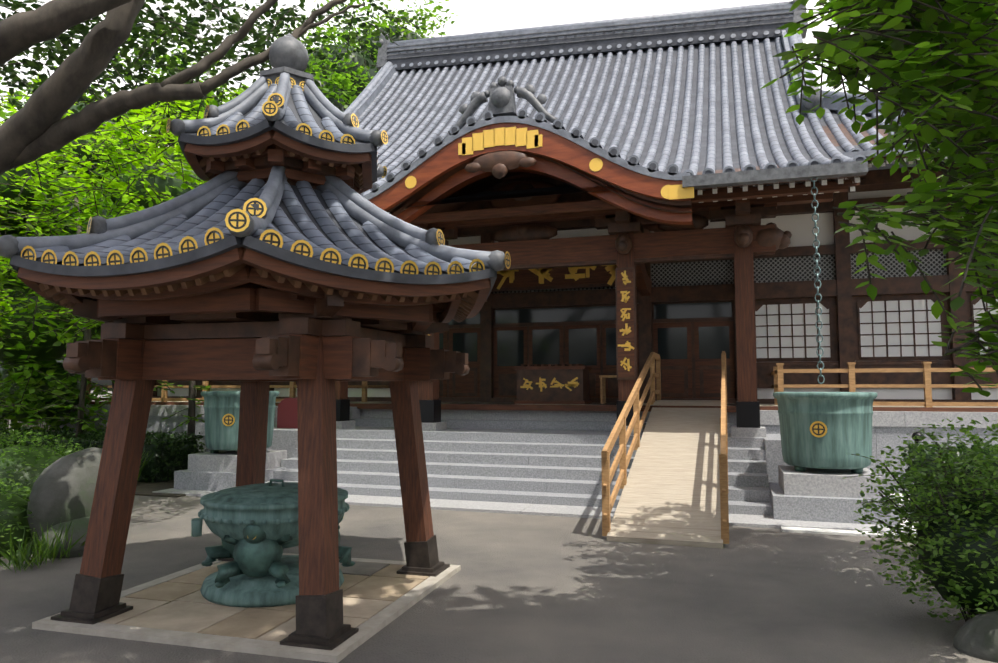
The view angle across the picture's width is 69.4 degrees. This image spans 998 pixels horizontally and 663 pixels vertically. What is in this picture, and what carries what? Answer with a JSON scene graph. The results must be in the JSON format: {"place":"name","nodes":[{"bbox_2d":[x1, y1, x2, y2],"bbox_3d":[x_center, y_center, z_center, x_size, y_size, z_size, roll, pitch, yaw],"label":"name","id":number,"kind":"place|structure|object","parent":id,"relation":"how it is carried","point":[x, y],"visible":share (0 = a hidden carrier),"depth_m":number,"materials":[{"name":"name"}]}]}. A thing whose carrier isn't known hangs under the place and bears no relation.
{"place":"outdoors","nodes":[
{"label":"outdoors","id":0,"kind":"place"},
{"bbox_2d":[0,0,882,135],"bbox_3d":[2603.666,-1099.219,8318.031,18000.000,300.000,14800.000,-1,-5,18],"label":"sky","id":1,"kind":"structure","parent":0,"point":[478,16],"depth_m":3151.06,"materials":[{"name":"white"}]},
{"bbox_2d":[0,391,996,662],"bbox_3d":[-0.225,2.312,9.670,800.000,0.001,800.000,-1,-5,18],"label":"ground","id":2,"kind":"structure","parent":0,"point":[540,589],"depth_m":5.29,"materials":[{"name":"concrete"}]},
{"bbox_2d":[0,419,155,572],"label":"garden","id":3,"kind":"object","parent":2,"relation":"on","point":[46,497],"visible":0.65,"depth_m":6.82,"materials":[{"name":"green plant"}]},
{"bbox_2d":[0,0,427,175],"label":"tree","id":4,"kind":"object","parent":2,"relation":"on","point":[34,128],"visible":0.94,"depth_m":5.88,"materials":[{"name":"green plant"}]},
{"bbox_2d":[0,0,459,440],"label":"trees","id":5,"kind":"object","parent":2,"relation":"on","point":[72,187],"visible":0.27,"depth_m":13.00,"materials":[{"name":"green plant"}]},
{"bbox_2d":[174,391,286,490],"bbox_3d":[-4.074,1.689,11.314,1.300,1.500,1.300,-1,-5,18],"label":"water basin","id":6,"kind":"object","parent":2,"relation":"on","point":[214,468],"visible":0.58,"depth_m":10.84,"materials":[{"name":"metal"}]},
{"bbox_2d":[32,553,460,662],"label":"pavilion paving","id":7,"kind":"structure","parent":2,"relation":"on","point":[176,608],"depth_m":4.80,"materials":[{"name":"stone"}]},
{"bbox_2d":[0,33,510,649],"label":"pavilion","id":8,"kind":"structure","parent":7,"relation":"on","point":[276,247],"depth_m":4.81,"materials":[{"name":"brown wood"}]},
{"bbox_2d":[191,479,354,606],"bbox_3d":[-1.717,1.536,5.484,1.185,0.810,1.181,-1,-5,18],"label":"incense burner","id":9,"kind":"object","parent":7,"relation":"on","point":[254,528],"visible":0.83,"depth_m":5.06,"materials":[{"name":"teal metal"}]},
{"bbox_2d":[135,480,918,537],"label":"stone paving","id":10,"kind":"structure","parent":2,"relation":"on","point":[145,488],"depth_m":9.47,"materials":[{"name":"stone"}]},
{"bbox_2d":[0,426,997,512],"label":"hedges","id":11,"kind":"object","parent":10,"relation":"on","point":[169,457],"visible":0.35,"depth_m":11.92,"materials":[{"name":"green plant"}]},
{"bbox_2d":[769,392,899,525],"bbox_3d":[3.994,1.492,8.810,1.300,1.500,1.300,-1,-5,18],"label":"water basin","id":12,"kind":"object","parent":10,"relation":"on","point":[824,435],"visible":1,"depth_m":8.35,"materials":[{"name":"metal"}]},
{"bbox_2d":[912,432,922,448],"bbox_3d":[5.258,1.758,9.018,0.126,1.003,0.151,0,-5,-1],"label":"garden spotlight","id":13,"kind":"object","parent":10,"relation":"on","point":[917,434],"visible":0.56,"depth_m":9.01,"materials":[{"name":"black metal"}]},
{"bbox_2d":[58,401,997,492],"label":"temple platform","id":14,"kind":"structure","parent":2,"relation":"on","point":[890,424],"depth_m":12.23,"materials":[{"name":"stone"}]},
{"bbox_2d":[277,397,297,427],"bbox_3d":[-3.670,1.456,12.940,0.500,0.540,0.320,-1,-5,18],"label":"collection box","id":15,"kind":"object","parent":14,"relation":"on","point":[287,413],"visible":0.62,"depth_m":12.80,"materials":[{"name":"red"}]},
{"bbox_2d":[85,362,997,406],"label":"wooden railing","id":16,"kind":"object","parent":14,"relation":"on","point":[778,371],"visible":0.52,"depth_m":11.18,"materials":[{"name":"brown wood"}]},
{"bbox_2d":[335,159,867,436],"bbox_3d":[0.673,-0.526,12.727,9.900,4.458,4.488,-1,-5,18],"label":"temple porch","id":17,"kind":"object","parent":14,"relation":"on","point":[622,252],"visible":0.54,"depth_m":11.18,"materials":[{"name":"brown wood"}]},
{"bbox_2d":[360,76,694,234],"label":"curved gable","id":18,"kind":"structure","parent":17,"relation":"on","point":[503,145],"depth_m":10.86,"materials":[{"name":"brown wood"}]},
{"bbox_2d":[153,402,905,532],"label":"stone steps","id":19,"kind":"structure","parent":2,"relation":"on","point":[542,468],"depth_m":10.35,"materials":[{"name":"grey stone"}]},
{"bbox_2d":[601,351,728,547],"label":"access ramp","id":20,"kind":"structure","parent":2,"relation":"on","point":[673,485],"depth_m":8.59,"materials":[{"name":"brown wood"}]},
{"bbox_2d":[760,0,997,396],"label":"maple tree","id":21,"kind":"object","parent":2,"relation":"on","point":[930,67],"visible":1,"depth_m":3.60,"materials":[{"name":"green plant"}]},
{"bbox_2d":[842,416,997,662],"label":"bush","id":22,"kind":"object","parent":2,"relation":"on","point":[955,527],"visible":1,"depth_m":4.55,"materials":[{"name":"green plant"}]},
{"bbox_2d":[152,164,997,403],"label":"temple walls","id":23,"kind":"structure","parent":0,"point":[686,321],"depth_m":13.64,"materials":[{"name":"brown wood"}]},
{"bbox_2d":[343,0,969,202],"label":"temple roof","id":24,"kind":"structure","parent":23,"relation":"on","point":[683,92],"depth_m":17.96,"materials":[{"name":"grey tile"}]},
{"bbox_2d":[810,177,824,383],"bbox_3d":[4.135,-0.705,9.360,0.070,2.774,0.070,3,-5,-32],"label":"rain chain","id":25,"kind":"object","parent":24,"relation":"hanging from","point":[817,280],"visible":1,"depth_m":9.35,"materials":[{"name":"metal"}]}
]}

